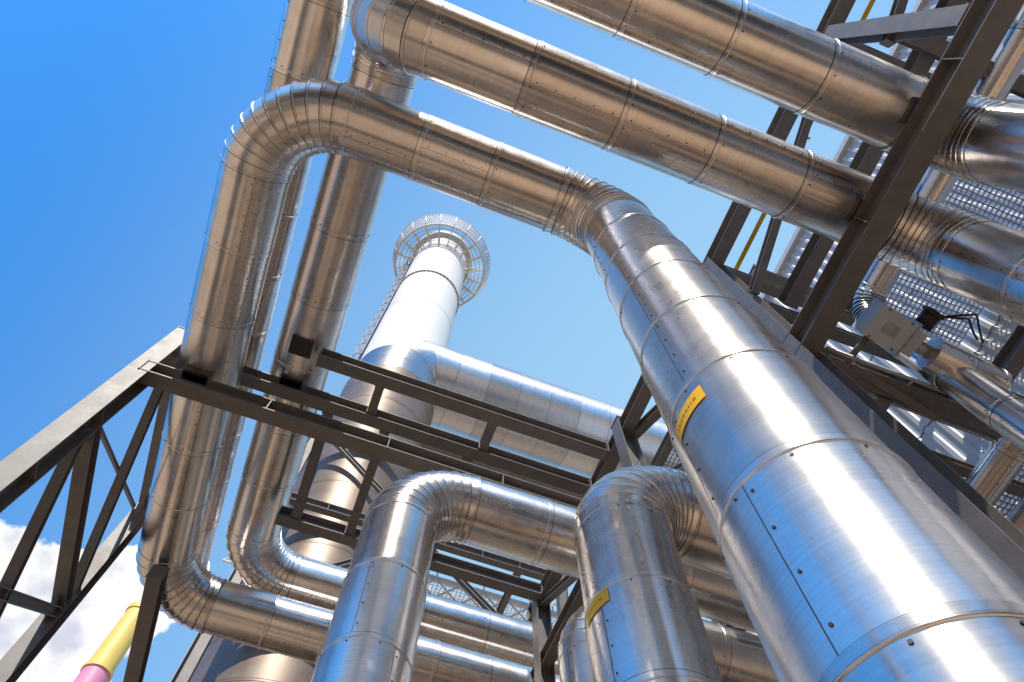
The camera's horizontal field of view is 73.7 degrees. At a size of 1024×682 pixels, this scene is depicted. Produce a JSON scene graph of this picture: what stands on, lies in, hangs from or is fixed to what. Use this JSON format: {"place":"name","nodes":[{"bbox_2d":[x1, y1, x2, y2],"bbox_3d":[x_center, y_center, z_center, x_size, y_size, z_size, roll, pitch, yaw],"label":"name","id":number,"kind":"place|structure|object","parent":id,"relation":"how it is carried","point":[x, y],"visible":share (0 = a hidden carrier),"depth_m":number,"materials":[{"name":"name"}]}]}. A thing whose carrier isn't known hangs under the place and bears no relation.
{"place":"outdoors","nodes":[
{"label":"outdoors","id":0,"kind":"place"},
{"bbox_2d":[0,0,916,681],"label":"sky","id":1,"kind":"structure","parent":0,"point":[117,117],"materials":[{"name":"blue"}]},
{"bbox_2d":[573,465,731,681],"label":"insulated pipe","id":2,"kind":"object","parent":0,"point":[642,534],"visible":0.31,"depth_m":6.13,"materials":[{"name":"metal"}]},
{"label":"ground","id":3,"kind":"structure","parent":0,"visible":0},
{"bbox_2d":[0,326,184,681],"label":"braced steel tower","id":4,"kind":"structure","parent":3,"relation":"on","point":[67,441],"depth_m":9.97,"materials":[{"name":"grey metal"}]},
{"bbox_2d":[73,601,140,681],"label":"painted chimney","id":5,"kind":"object","parent":3,"relation":"on","point":[102,663],"visible":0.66,"depth_m":55.16,"materials":[{"name":"yellow paint"}]},
{"bbox_2d":[198,0,353,572],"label":"insulated pipe","id":6,"kind":"object","parent":3,"relation":"on","point":[309,40],"visible":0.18,"depth_m":11.20,"materials":[{"name":"metal"}]},
{"bbox_2d":[170,437,568,681],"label":"duct support frame","id":7,"kind":"object","parent":3,"relation":"on","point":[190,662],"visible":0.07,"depth_m":23.07,"materials":[{"name":"paint"}]},
{"bbox_2d":[222,557,557,627],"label":"elevated walkway","id":8,"kind":"structure","parent":7,"relation":"on","point":[484,593],"depth_m":32.53,"materials":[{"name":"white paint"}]},
{"bbox_2d":[190,340,757,681],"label":"exhaust duct","id":9,"kind":"object","parent":3,"relation":"on","point":[338,479],"visible":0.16,"depth_m":37.42,"materials":[{"name":"silver metal"}]},
{"bbox_2d":[353,214,489,359],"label":"smokestack","id":10,"kind":"object","parent":9,"relation":"on","point":[423,304],"visible":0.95,"depth_m":51.97,"materials":[{"name":"white paint"}]},
{"bbox_2d":[311,470,755,681],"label":"insulated pipe","id":11,"kind":"object","parent":3,"relation":"on","point":[373,631],"visible":0.69,"depth_m":8.97,"materials":[{"name":"metal"}]},
{"bbox_2d":[123,0,1023,681],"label":"steel pipe rack","id":12,"kind":"object","parent":3,"relation":"on","point":[977,30],"visible":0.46,"depth_m":11.36,"materials":[{"name":"black metal"}]},
{"bbox_2d":[664,179,1023,515],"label":"grating platform","id":13,"kind":"structure","parent":12,"relation":"on","point":[1009,499],"depth_m":15.35,"materials":[{"name":"metal"}]},
{"bbox_2d":[826,346,994,441],"bbox_3d":[7.492,1.285,10.709,6.200,0.280,0.540,19,-70,-7],"label":"cable conduit","id":14,"kind":"object","parent":12,"relation":"attached to","point":[947,422],"visible":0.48,"depth_m":10.55,"materials":[{"name":"metal"}]},
{"bbox_2d":[844,297,1011,421],"bbox_3d":[6.106,0.276,10.016,2.183,0.896,1.704,19,-70,-7],"label":"valve actuator","id":15,"kind":"object","parent":12,"relation":"on","point":[893,332],"visible":0.82,"depth_m":9.88,"materials":[{"name":"metal"}]},
{"bbox_2d":[136,78,1023,681],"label":"insulated pipe","id":16,"kind":"object","parent":3,"relation":"on","point":[852,546],"visible":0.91,"depth_m":4.86,"materials":[{"name":"metal"}]},
{"bbox_2d":[226,0,1023,674],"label":"insulated pipe","id":17,"kind":"object","parent":3,"relation":"on","point":[400,46],"visible":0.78,"depth_m":9.92,"materials":[{"name":"metal"}]},
{"bbox_2d":[557,605,777,681],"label":"insulated pipe","id":18,"kind":"object","parent":3,"relation":"on","point":[740,656],"visible":0.17,"depth_m":8.88,"materials":[{"name":"metal"}]},
{"bbox_2d":[525,0,1023,191],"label":"insulated pipe","id":19,"kind":"object","parent":3,"relation":"on","point":[758,51],"visible":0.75,"depth_m":9.31,"materials":[{"name":"metal"}]},
{"bbox_2d":[760,0,1023,516],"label":"corrugated process building","id":20,"kind":"structure","parent":3,"relation":"on","point":[996,332],"depth_m":16.79,"materials":[{"name":"paint"}]},
{"bbox_2d":[852,4,1023,450],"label":"insulated pipe","id":21,"kind":"object","parent":3,"relation":"on","point":[993,405],"visible":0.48,"depth_m":10.85,"materials":[{"name":"metal"}]},
{"bbox_2d":[965,399,1023,505],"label":"insulated pipe","id":22,"kind":"object","parent":3,"relation":"on","point":[995,471],"visible":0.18,"depth_m":9.69,"materials":[{"name":"metal"}]},
{"bbox_2d":[1006,495,1023,532],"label":"insulated pipe","id":23,"kind":"object","parent":3,"relation":"on","point":[1015,516],"depth_m":10.09,"materials":[{"name":"metal"}]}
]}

